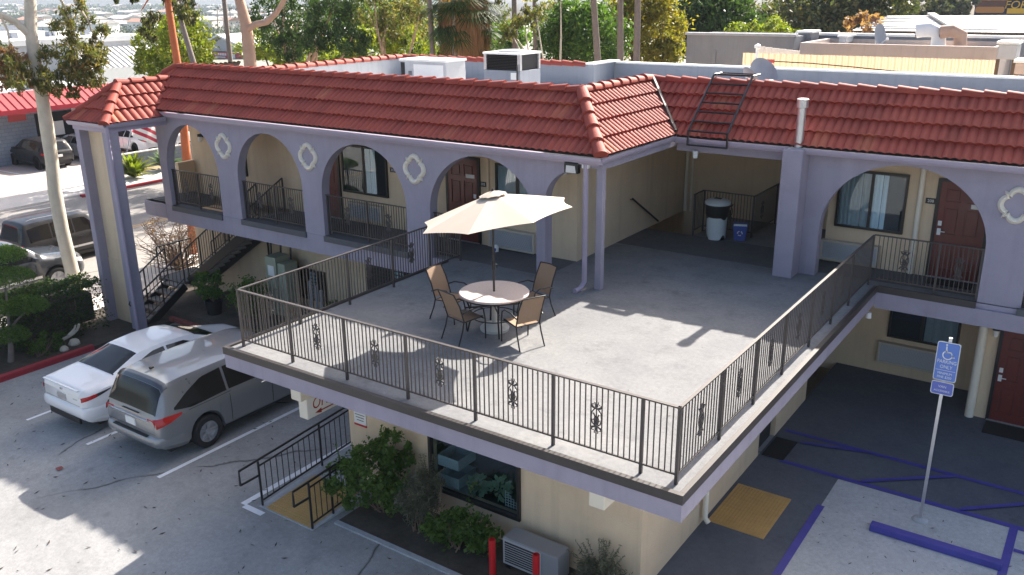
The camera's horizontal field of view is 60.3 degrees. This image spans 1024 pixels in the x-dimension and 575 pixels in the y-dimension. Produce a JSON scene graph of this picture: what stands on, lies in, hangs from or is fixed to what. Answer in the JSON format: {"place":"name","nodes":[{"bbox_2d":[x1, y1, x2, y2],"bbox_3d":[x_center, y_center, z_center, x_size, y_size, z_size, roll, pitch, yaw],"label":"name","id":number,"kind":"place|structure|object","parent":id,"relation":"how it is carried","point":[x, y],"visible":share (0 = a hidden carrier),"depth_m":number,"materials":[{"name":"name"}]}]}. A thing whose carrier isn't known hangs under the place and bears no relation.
{"place":"outdoors","nodes":[
{"label":"outdoors","id":0,"kind":"place"},
{"bbox_2d":[0,149,131,197],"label":"shop car park","id":1,"kind":"structure","parent":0,"point":[31,178],"depth_m":46.62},
{"bbox_2d":[10,136,73,169],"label":"black hatchback","id":2,"kind":"object","parent":1,"relation":"on","point":[28,150],"visible":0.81,"depth_m":49.03,"materials":[{"name":"black paint"}]},
{"bbox_2d":[0,81,110,166],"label":"shop building","id":3,"kind":"structure","parent":1,"relation":"on","point":[12,134],"depth_m":50.19,"materials":[{"name":"red paint"}]},
{"bbox_2d":[118,130,157,151],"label":"white compact car","id":4,"kind":"object","parent":1,"relation":"on","point":[136,144],"visible":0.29,"depth_m":53.08,"materials":[{"name":"white paint"}]},
{"bbox_2d":[122,142,192,166],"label":"block wall","id":5,"kind":"structure","parent":1,"relation":"on","point":[148,153],"depth_m":48.78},
{"bbox_2d":[0,167,175,211],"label":"sidewalk","id":6,"kind":"structure","parent":0,"point":[30,199],"depth_m":42.23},
{"bbox_2d":[121,152,156,177],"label":"spiky shrub","id":7,"kind":"object","parent":6,"relation":"on","point":[133,167],"visible":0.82,"depth_m":45.68,"materials":[{"name":"green plant"}]},
{"bbox_2d":[0,182,187,295],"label":"road","id":8,"kind":"structure","parent":0,"point":[138,196],"depth_m":38.28,"materials":[{"name":"asphalt"}]},
{"bbox_2d":[0,240,84,293],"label":"grey suv","id":9,"kind":"object","parent":8,"relation":"on","point":[42,262],"visible":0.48,"depth_m":28.43,"materials":[{"name":"grey paint"}]},
{"bbox_2d":[0,207,94,253],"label":"black suv","id":10,"kind":"object","parent":8,"relation":"on","point":[34,229],"visible":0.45,"depth_m":31.16,"materials":[{"name":"black paint"}]},
{"bbox_2d":[113,0,202,253],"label":"orange trunk tree","id":11,"kind":"object","parent":8,"relation":"on","point":[150,21],"visible":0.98,"depth_m":29.94,"materials":[{"name":"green plant"}]},
{"bbox_2d":[172,0,199,62],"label":"leaning trunk","id":12,"kind":"object","parent":8,"relation":"on","point":[192,4],"visible":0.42,"depth_m":39.62,"materials":[{"name":"grey plant"}]},
{"bbox_2d":[235,0,286,66],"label":"pink eucalyptus","id":13,"kind":"object","parent":8,"relation":"on","point":[247,27],"visible":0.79,"depth_m":40.71,"materials":[{"name":"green plant"}]},
{"bbox_2d":[247,0,373,63],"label":"eucalyptus tree","id":14,"kind":"object","parent":8,"relation":"on","point":[306,34],"visible":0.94,"depth_m":44.80,"materials":[{"name":"green plant"}]},
{"bbox_2d":[1,255,198,337],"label":"sidewalk","id":15,"kind":"structure","parent":0,"point":[150,279],"depth_m":29.17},
{"bbox_2d":[0,0,111,290],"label":"eucalyptus tree","id":16,"kind":"object","parent":15,"relation":"on","point":[37,72],"visible":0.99,"depth_m":26.18,"materials":[{"name":"green plant"}]},
{"bbox_2d":[135,216,198,270],"bbox_3d":[-11.761,-1.781,30.424,3.735,2.432,2.921,-15,23,-36],"label":"bare shrub","id":17,"kind":"object","parent":15,"relation":"on","point":[173,245],"visible":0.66,"depth_m":30.16,"materials":[{"name":"brown plant"}]},
{"bbox_2d":[419,0,512,57],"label":"skirted fan palm","id":18,"kind":"object","parent":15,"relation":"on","point":[473,30],"visible":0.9,"depth_m":37.90,"materials":[{"name":"green plant"}]},
{"bbox_2d":[0,323,773,574],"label":"parking lot","id":19,"kind":"structure","parent":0,"point":[90,526],"depth_m":16.28,"materials":[{"name":"asphalt"}]},
{"bbox_2d":[0,344,94,382],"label":"red lot kerb","id":20,"kind":"structure","parent":19,"relation":"on","point":[15,373],"depth_m":22.93,"materials":[{"name":"paint"}]},
{"bbox_2d":[43,324,235,424],"bbox_3d":[-8.234,1.722,20.712,2.137,1.443,4.940,12,22,33],"label":"white sedan","id":21,"kind":"object","parent":19,"relation":"on","point":[79,391],"visible":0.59,"depth_m":19.24,"materials":[{"name":"white paint"}]},
{"bbox_2d":[106,327,290,451],"bbox_3d":[-6.150,1.883,19.514,2.314,1.720,5.238,12,22,33],"label":"minivan","id":22,"kind":"object","parent":19,"relation":"on","point":[197,391],"visible":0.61,"depth_m":17.84,"materials":[{"name":"silver metal"}]},
{"bbox_2d":[157,407,298,477],"bbox_3d":[-4.750,2.687,19.755,0.100,0.001,7.220,12,22,33],"label":"stall line","id":23,"kind":"object","parent":19,"relation":"on","point":[218,447],"visible":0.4,"depth_m":18.16,"materials":[{"name":"white paint"}]},
{"bbox_2d":[170,291,308,328],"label":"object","id":24,"kind":"structure","parent":19,"relation":"on","point":[195,311],"depth_m":25.53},
{"bbox_2d":[185,267,225,315],"bbox_3d":[-8.737,0.097,25.431,1.056,1.351,0.968,12,22,33],"label":"potted plant","id":25,"kind":"object","parent":24,"relation":"on","point":[213,302],"visible":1,"depth_m":25.28,"materials":[{"name":"green plant"}]},
{"bbox_2d":[225,274,277,322],"bbox_3d":[-7.326,0.301,24.727,1.432,1.440,1.371,12,22,33],"label":"green shrub","id":26,"kind":"object","parent":24,"relation":"on","point":[245,282],"visible":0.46,"depth_m":24.54,"materials":[{"name":"green plant"}]},
{"bbox_2d":[265,252,300,316],"bbox_3d":[-6.562,-0.066,25.284,0.770,1.750,0.512,12,22,33],"label":"meter cabinet","id":27,"kind":"object","parent":24,"relation":"on","point":[277,263],"visible":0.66,"depth_m":25.02,"materials":[{"name":"green metal"}]},
{"bbox_2d":[238,407,442,530],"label":"office ramp","id":28,"kind":"structure","parent":19,"relation":"on","point":[305,501],"depth_m":15.99,"materials":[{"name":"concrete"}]},
{"bbox_2d":[334,520,461,574],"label":"curb","id":29,"kind":"structure","parent":19,"relation":"on","point":[416,557],"depth_m":14.66,"materials":[{"name":"concrete"}]},
{"bbox_2d":[340,500,584,574],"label":"office bed soil","id":30,"kind":"structure","parent":19,"relation":"on","point":[396,530],"depth_m":14.79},
{"bbox_2d":[321,425,420,517],"bbox_3d":[-2.453,3.195,15.394,1.724,1.777,1.248,12,22,33],"label":"climbing shrub","id":31,"kind":"object","parent":30,"relation":"on","point":[383,486],"visible":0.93,"depth_m":15.31,"materials":[{"name":"green plant"}]},
{"bbox_2d":[392,453,446,533],"bbox_3d":[-1.611,3.479,14.950,0.909,1.503,0.914,-14,23,-35],"label":"lavender bush","id":32,"kind":"object","parent":30,"relation":"on","point":[420,479],"visible":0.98,"depth_m":14.85,"materials":[{"name":"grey plant"}]},
{"bbox_2d":[418,503,503,557],"bbox_3d":[-0.852,3.987,14.475,1.497,0.969,0.786,5,19,16],"label":"shrub","id":33,"kind":"object","parent":30,"relation":"on","point":[453,522],"visible":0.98,"depth_m":14.38,"materials":[{"name":"green plant"}]},
{"bbox_2d":[503,527,568,574],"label":"condenser unit","id":34,"kind":"object","parent":30,"relation":"on","point":[521,546],"visible":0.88,"depth_m":13.87,"materials":[{"name":"grey paint"}]},
{"bbox_2d":[565,537,632,574],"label":"lavender bush","id":35,"kind":"object","parent":30,"relation":"on","point":[588,561],"visible":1,"depth_m":13.32,"materials":[{"name":"green plant"}]},
{"bbox_2d":[0,0,974,21],"label":"sky","id":36,"kind":"structure","parent":0,"point":[520,4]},
{"bbox_2d":[149,21,830,398],"bbox_3d":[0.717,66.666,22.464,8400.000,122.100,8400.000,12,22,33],"label":"ground","id":37,"kind":"structure","parent":0,"point":[817,377],"depth_m":120.01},
{"bbox_2d":[0,25,157,83],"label":"white store","id":38,"kind":"structure","parent":37,"relation":"on","point":[121,65],"depth_m":84.38,"materials":[{"name":"paint"}]},
{"bbox_2d":[0,281,201,374],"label":"planting bed","id":39,"kind":"object","parent":37,"relation":"on","point":[100,336],"depth_m":24.89,"materials":[{"name":"soil"}]},
{"bbox_2d":[0,243,28,264],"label":"cloud pruned tree","id":40,"kind":"object","parent":39,"relation":"on","point":[6,250],"visible":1,"depth_m":23.40,"materials":[{"name":"green plant"}]},
{"bbox_2d":[0,265,50,362],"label":"cloud pruned tree","id":41,"kind":"object","parent":39,"relation":"on","point":[10,334],"visible":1,"depth_m":22.94,"materials":[{"name":"green plant"}]},
{"bbox_2d":[24,329,65,356],"bbox_3d":[-12.528,1.500,23.598,0.861,0.798,1.038,12,22,33],"label":"ground cover bush","id":42,"kind":"object","parent":39,"relation":"on","point":[37,346],"visible":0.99,"depth_m":23.53,"materials":[{"name":"green plant"}]},
{"bbox_2d":[0,270,114,352],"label":"clipped hedge","id":43,"kind":"object","parent":39,"relation":"on","point":[72,304],"visible":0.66,"depth_m":24.54,"materials":[{"name":"green plant"}]},
{"bbox_2d":[128,4,220,159],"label":"yellow green tree","id":44,"kind":"object","parent":37,"relation":"on","point":[158,57],"visible":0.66,"depth_m":43.72,"materials":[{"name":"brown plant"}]},
{"bbox_2d":[209,27,345,58],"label":"gabled store","id":45,"kind":"structure","parent":37,"relation":"on","point":[221,41],"depth_m":148.91,"materials":[{"name":"white paint"}]},
{"bbox_2d":[231,14,439,65],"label":"leafy tree","id":46,"kind":"object","parent":37,"relation":"on","point":[390,47],"visible":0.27,"depth_m":49.30,"materials":[{"name":"green plant"}]},
{"bbox_2d":[344,0,436,55],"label":"eucalyptus tree","id":47,"kind":"object","parent":37,"relation":"on","point":[383,19],"visible":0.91,"depth_m":44.87,"materials":[{"name":"green plant"}]},
{"bbox_2d":[313,0,532,56],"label":"leafy tree","id":48,"kind":"object","parent":37,"relation":"on","point":[522,39],"visible":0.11,"depth_m":55.51,"materials":[{"name":"green plant"}]},
{"bbox_2d":[489,0,561,60],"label":"pale eucalyptus","id":49,"kind":"object","parent":37,"relation":"on","point":[521,21],"visible":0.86,"depth_m":38.41,"materials":[{"name":"green plant"}]},
{"bbox_2d":[62,54,1023,574],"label":"motel building","id":50,"kind":"structure","parent":37,"relation":"on","point":[652,296],"depth_m":18.50,"materials":[{"name":"purple"}]},
{"bbox_2d":[171,169,222,209],"bbox_3d":[-8.920,-2.733,25.110,2.300,1.065,0.048,12,22,33],"label":"iron railing","id":51,"kind":"object","parent":50,"relation":"on","point":[197,187],"visible":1,"depth_m":25.14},
{"bbox_2d":[128,178,285,323],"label":"steel staircase","id":52,"kind":"structure","parent":50,"relation":"attached to","point":[229,254],"depth_m":26.23,"materials":[{"name":"black metal"}]},
{"bbox_2d":[242,180,305,225],"bbox_3d":[-6.272,-2.175,23.363,2.500,1.065,0.048,12,22,33],"label":"iron railing","id":53,"kind":"object","parent":50,"relation":"on","point":[260,199],"visible":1,"depth_m":23.40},
{"bbox_2d":[297,266,327,301],"bbox_3d":[-5.862,-0.092,25.526,1.350,0.930,0.096,12,22,33],"label":"window","id":54,"kind":"structure","parent":50,"relation":"in","point":[304,270],"depth_m":25.40,"materials":[{"name":"black glass"}]},
{"bbox_2d":[299,397,335,419],"bbox_3d":[-3.367,1.991,16.496,0.228,0.418,1.440,12,22,33],"label":"office sign","id":55,"kind":"object","parent":50,"relation":"hanging from","point":[310,407],"visible":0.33,"depth_m":16.00,"materials":[{"name":"white paint"}]},
{"bbox_2d":[329,155,343,218],"bbox_3d":[-5.029,-2.950,23.940,0.990,2.100,0.086,12,22,33],"label":"door","id":56,"kind":"structure","parent":50,"relation":"in","point":[335,188],"depth_m":23.84,"materials":[{"name":"brown wood"}]},
{"bbox_2d":[238,226,461,338],"bbox_3d":[-2.941,-0.295,17.655,0.048,1.065,6.210,12,22,33],"label":"iron railing","id":57,"kind":"object","parent":50,"relation":"on","point":[411,254],"visible":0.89,"depth_m":17.40,"materials":[{"name":"metal"}]},
{"bbox_2d":[340,145,388,197],"bbox_3d":[-3.868,-3.059,23.066,1.610,1.280,0.066,12,22,33],"label":"window","id":58,"kind":"structure","parent":50,"relation":"in","point":[364,170],"depth_m":23.07,"materials":[{"name":"glass"}]},
{"bbox_2d":[325,194,407,245],"bbox_3d":[-3.526,-1.597,21.552,2.780,1.065,0.048,12,22,33],"label":"iron railing","id":59,"kind":"object","parent":50,"relation":"on","point":[367,217],"visible":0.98,"depth_m":21.58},
{"bbox_2d":[399,57,466,78],"bbox_3d":[-2.305,-6.210,25.785,1.760,0.950,0.960,12,22,33],"label":"rooftop unit","id":60,"kind":"object","parent":50,"relation":"on","point":[441,67],"visible":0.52,"depth_m":25.33,"materials":[{"name":"white paint"}]},
{"bbox_2d":[426,263,471,324],"bbox_3d":[-1.207,0.103,16.564,0.695,0.979,0.596,11,22,31],"label":"patio chair","id":61,"kind":"object","parent":50,"relation":"on","point":[437,276],"visible":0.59,"depth_m":16.59,"materials":[{"name":"fabric"}]},
{"bbox_2d":[235,288,681,484],"bbox_3d":[-1.330,1.239,13.036,8.230,1.065,0.048,12,22,33],"label":"iron railing","id":62,"kind":"object","parent":50,"relation":"on","point":[440,378],"visible":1,"depth_m":12.60,"materials":[{"name":"metal"}]},
{"bbox_2d":[437,289,486,346],"bbox_3d":[-0.901,0.454,15.511,0.695,0.979,0.596,-16,24,-39],"label":"patio chair","id":63,"kind":"object","parent":50,"relation":"on","point":[451,306],"visible":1,"depth_m":15.41,"materials":[{"name":"fabric"}]},
{"bbox_2d":[445,157,481,243],"bbox_3d":[-1.193,-2.140,21.403,1.030,2.100,0.098,12,22,33],"label":"door","id":64,"kind":"structure","parent":50,"relation":"in","point":[461,190],"depth_m":21.33,"materials":[{"name":"brown wood"}]},
{"bbox_2d":[427,436,520,521],"bbox_3d":[-0.431,2.915,15.109,1.920,1.452,0.850,12,22,33],"label":"window","id":65,"kind":"structure","parent":50,"relation":"in","point":[458,474],"depth_m":15.21,"materials":[{"name":"glass"}]},
{"bbox_2d":[459,280,528,338],"bbox_3d":[-0.319,0.417,15.975,1.270,0.739,1.270,12,22,33],"label":"round table","id":66,"kind":"object","parent":50,"relation":"on","point":[483,294],"visible":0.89,"depth_m":15.75,"materials":[{"name":"stone"}]},
{"bbox_2d":[423,188,571,334],"bbox_3d":[-0.266,-0.468,15.625,2.628,2.630,2.665,12,22,33],"label":"patio umbrella","id":67,"kind":"object","parent":50,"relation":"on","point":[492,209],"visible":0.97,"depth_m":14.83,"materials":[{"name":"beige fabric"}]},
{"bbox_2d":[495,162,527,194],"bbox_3d":[0.082,-2.218,20.463,1.120,1.260,0.066,12,22,33],"label":"window","id":68,"kind":"structure","parent":50,"relation":"in","point":[506,181],"depth_m":20.52,"materials":[{"name":"grey glass"}]},
{"bbox_2d":[482,49,540,83],"bbox_3d":[0.014,-5.860,24.241,1.289,1.320,1.089,12,22,33],"label":"rooftop unit","id":69,"kind":"object","parent":50,"relation":"on","point":[509,65],"visible":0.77,"depth_m":23.85,"materials":[{"name":"white"}]},
{"bbox_2d":[501,295,545,351],"bbox_3d":[0.215,0.531,15.243,0.596,0.979,0.695,-11,21,-28],"label":"patio chair","id":70,"kind":"object","parent":50,"relation":"on","point":[530,312],"visible":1,"depth_m":15.06,"materials":[{"name":"fabric"}]},
{"bbox_2d":[513,261,557,315],"bbox_3d":[0.460,0.073,16.600,0.695,0.979,0.596,-16,24,-38],"label":"patio chair","id":71,"kind":"object","parent":50,"relation":"on","point":[544,277],"visible":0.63,"depth_m":16.66,"materials":[{"name":"fabric"}]},
{"bbox_2d":[705,197,730,240],"bbox_3d":[5.036,-1.706,21.665,0.630,1.020,0.630,12,22,33],"label":"trash can","id":72,"kind":"object","parent":50,"relation":"on","point":[717,209],"visible":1,"depth_m":21.47,"materials":[{"name":"white plastic"}]},
{"bbox_2d":[686,72,760,148],"bbox_3d":[4.702,-3.956,19.555,0.950,1.455,1.752,12,22,33],"label":"roof ladder","id":73,"kind":"object","parent":50,"relation":"on","point":[751,75],"visible":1,"depth_m":19.31,"materials":[{"name":"black metal"}]},
{"bbox_2d":[701,190,755,237],"bbox_3d":[5.383,-1.840,21.982,1.360,1.065,0.048,12,22,33],"label":"iron railing","id":74,"kind":"object","parent":50,"relation":"on","point":[730,214],"visible":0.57,"depth_m":21.82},
{"bbox_2d":[750,58,777,80],"bbox_3d":[5.777,-4.600,20.302,0.601,1.321,0.566,7,20,21],"label":"satellite dish","id":75,"kind":"object","parent":50,"relation":"on","point":[765,68],"visible":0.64,"depth_m":20.30,"materials":[{"name":"metal"}]},
{"bbox_2d":[752,183,778,232],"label":"staircase","id":76,"kind":"structure","parent":50,"relation":"on","point":[761,211],"depth_m":22.29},
{"bbox_2d":[679,235,875,472],"bbox_3d":[4.712,0.691,14.470,0.048,1.065,9.440,12,22,33],"label":"iron railing","id":77,"kind":"object","parent":50,"relation":"on","point":[722,373],"visible":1,"depth_m":13.42,"materials":[{"name":"metal"}]},
{"bbox_2d":[834,171,909,234],"bbox_3d":[7.736,-1.862,18.996,1.420,1.280,0.066,12,22,33],"label":"window","id":78,"kind":"structure","parent":50,"relation":"in","point":[870,200],"depth_m":18.97,"materials":[{"name":"glass"}]},
{"bbox_2d":[887,310,961,345],"bbox_3d":[9.515,0.693,20.296,1.520,1.250,0.066,12,22,33],"label":"window","id":79,"kind":"structure","parent":50,"relation":"in","point":[904,326],"depth_m":20.42,"materials":[{"name":"black glass"}]},
{"bbox_2d":[871,234,984,300],"bbox_3d":[8.260,-0.406,17.618,2.040,1.065,0.048,12,22,33],"label":"iron railing","id":80,"kind":"object","parent":50,"relation":"on","point":[957,272],"visible":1,"depth_m":17.52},
{"bbox_2d":[925,178,985,283],"bbox_3d":[9.207,-1.159,18.141,1.050,2.100,0.098,12,22,33],"label":"door","id":81,"kind":"structure","parent":50,"relation":"in","point":[954,222],"depth_m":18.17,"materials":[{"name":"brown wood"}]},
{"bbox_2d":[985,330,1023,427],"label":"door","id":82,"kind":"structure","parent":50,"relation":"in","point":[1005,405],"depth_m":18.41,"materials":[{"name":"brown wood"}]},
{"bbox_2d":[519,0,633,61],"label":"round tree","id":83,"kind":"object","parent":37,"relation":"on","point":[577,35],"visible":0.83,"depth_m":42.41,"materials":[{"name":"green plant"}]},
{"bbox_2d":[591,0,600,61],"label":"palm tree","id":84,"kind":"object","parent":37,"relation":"on","point":[596,39],"visible":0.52,"depth_m":38.44,"materials":[{"name":"grey plant"}]},
{"bbox_2d":[633,0,640,61],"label":"palm tree","id":85,"kind":"object","parent":37,"relation":"on","point":[637,25],"visible":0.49,"depth_m":38.39,"materials":[{"name":"grey plant"}]},
{"bbox_2d":[605,0,697,62],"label":"golden tree","id":86,"kind":"object","parent":37,"relation":"on","point":[667,46],"visible":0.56,"depth_m":44.90,"materials":[{"name":"yellow plant"}]},
{"bbox_2d":[667,0,771,62],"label":"dark tree","id":87,"kind":"object","parent":37,"relation":"on","point":[717,15],"visible":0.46,"depth_m":49.79,"materials":[{"name":"green plant"}]},
{"bbox_2d":[685,32,805,65],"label":"stucco building","id":88,"kind":"structure","parent":37,"relation":"on","point":[721,48],"depth_m":36.43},
{"bbox_2d":[759,13,800,32],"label":"round bush tree","id":89,"kind":"object","parent":37,"relation":"on","point":[782,28],"visible":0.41,"depth_m":49.16,"materials":[{"name":"green plant"}]},
{"bbox_2d":[756,0,925,32],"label":"olive tree","id":90,"kind":"object","parent":37,"relation":"on","point":[826,16],"visible":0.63,"depth_m":67.90,"materials":[{"name":"green plant"}]},
{"bbox_2d":[836,9,885,32],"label":"reddish shrub","id":91,"kind":"object","parent":37,"relation":"on","point":[850,23],"visible":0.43,"depth_m":40.40,"materials":[{"name":"brown plant"}]},
{"bbox_2d":[742,53,995,74],"bbox_3d":[11.109,-3.950,29.155,7.693,7.178,0.070,12,22,33],"label":"corrugated screen","id":92,"kind":"object","parent":37,"relation":"on","point":[954,66],"visible":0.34,"depth_m":27.68,"materials":[{"name":"beige"}]},
{"bbox_2d":[799,38,1009,75],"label":"parapet building","id":93,"kind":"structure","parent":37,"relation":"on","point":[979,50],"depth_m":32.28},
{"bbox_2d":[915,22,945,45],"bbox_3d":[15.878,-9.459,33.416,1.097,1.186,0.742,12,22,33],"label":"rooftop duct","id":94,"kind":"object","parent":93,"relation":"on","point":[929,29],"visible":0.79,"depth_m":33.17,"materials":[{"name":"white"}]},
{"bbox_2d":[939,24,966,45],"bbox_3d":[16.521,-9.315,32.995,0.968,1.046,0.679,12,22,33],"label":"rooftop duct","id":95,"kind":"object","parent":93,"relation":"on","point":[958,34],"visible":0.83,"depth_m":32.77,"materials":[{"name":"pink metal"}]},
{"bbox_2d":[795,32,1023,75],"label":"long parapet building","id":96,"kind":"structure","parent":37,"relation":"on","point":[822,35],"depth_m":34.58,"materials":[{"name":"white paint"}]},
{"bbox_2d":[994,40,1023,75],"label":"rooftop box","id":97,"kind":"object","parent":96,"relation":"on","point":[1009,49],"visible":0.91,"depth_m":28.32,"materials":[{"name":"white paint"}]},
{"bbox_2d":[851,13,1023,35],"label":"hip roof building","id":98,"kind":"structure","parent":37,"relation":"on","point":[1012,25],"depth_m":41.66,"materials":[{"name":"white"}]},
{"bbox_2d":[921,0,981,15],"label":"tree","id":99,"kind":"object","parent":37,"relation":"on","point":[944,10],"visible":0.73,"depth_m":83.55,"materials":[{"name":"green plant"}]},
{"bbox_2d":[974,0,1023,14],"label":"billboard","id":100,"kind":"object","parent":37,"relation":"on","point":[999,7],"visible":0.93,"depth_m":88.28,"materials":[{"name":"metal"}]},
{"bbox_2d":[657,363,1023,574],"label":"courtyard paving","id":101,"kind":"structure","parent":0,"point":[888,414],"depth_m":17.23,"materials":[{"name":"asphalt"}]},
{"bbox_2d":[709,483,790,538],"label":"tactile paving","id":102,"kind":"structure","parent":101,"relation":"on","point":[751,511],"depth_m":15.62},
{"bbox_2d":[762,437,796,459],"bbox_3d":[5.393,3.239,17.754,0.440,0.016,0.880,12,22,33],"label":"doormat","id":103,"kind":"object","parent":101,"relation":"on","point":[779,448],"visible":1,"depth_m":17.73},
{"bbox_2d":[781,479,1023,574],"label":"accessible parking bay","id":104,"kind":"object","parent":101,"relation":"on","point":[847,510],"visible":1,"depth_m":14.76,"materials":[{"name":"concrete"}]},
{"bbox_2d":[771,504,824,574],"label":"blue bay line","id":105,"kind":"object","parent":104,"relation":"on","point":[796,543],"visible":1,"depth_m":14.75,"materials":[{"name":"paint"}]},
{"bbox_2d":[779,429,1023,574],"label":"blue bay line","id":106,"kind":"object","parent":104,"relation":"on","point":[1008,550],"visible":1,"depth_m":16.18,"materials":[{"name":"paint"}]},
{"bbox_2d":[911,337,960,523],"bbox_3d":[7.080,2.429,14.784,0.281,3.420,0.293,-2,19,-3],"label":"parking sign","id":107,"kind":"object","parent":104,"relation":"on","point":[946,361],"visible":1,"depth_m":14.43,"materials":[{"name":"metal"}]},
{"bbox_2d":[869,520,1002,570],"bbox_3d":[6.965,4.242,14.556,2.000,0.110,0.213,12,22,33],"label":"wheel stop","id":108,"kind":"object","parent":104,"relation":"on","point":[988,561],"visible":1,"depth_m":14.47,"materials":[{"name":"blue paint"}]},
{"bbox_2d":[801,441,1023,509],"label":"blue hatching","id":109,"kind":"object","parent":101,"relation":"on","point":[945,476],"visible":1,"depth_m":16.57,"materials":[{"name":"paint"}]},
{"bbox_2d":[982,421,1023,441],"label":"doormat","id":110,"kind":"object","parent":101,"relation":"on","point":[1004,431],"visible":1,"depth_m":18.32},
{"bbox_3d":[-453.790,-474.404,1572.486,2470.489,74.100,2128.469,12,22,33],"label":"hills","id":111,"kind":"structure","parent":0,"visible":0},
{"bbox_2d":[0,3,438,38],"bbox_3d":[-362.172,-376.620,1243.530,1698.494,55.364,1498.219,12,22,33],"label":"hillside trees","id":112,"kind":"object","parent":111,"relation":"on","point":[204,10],"visible":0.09,"depth_m":1128.39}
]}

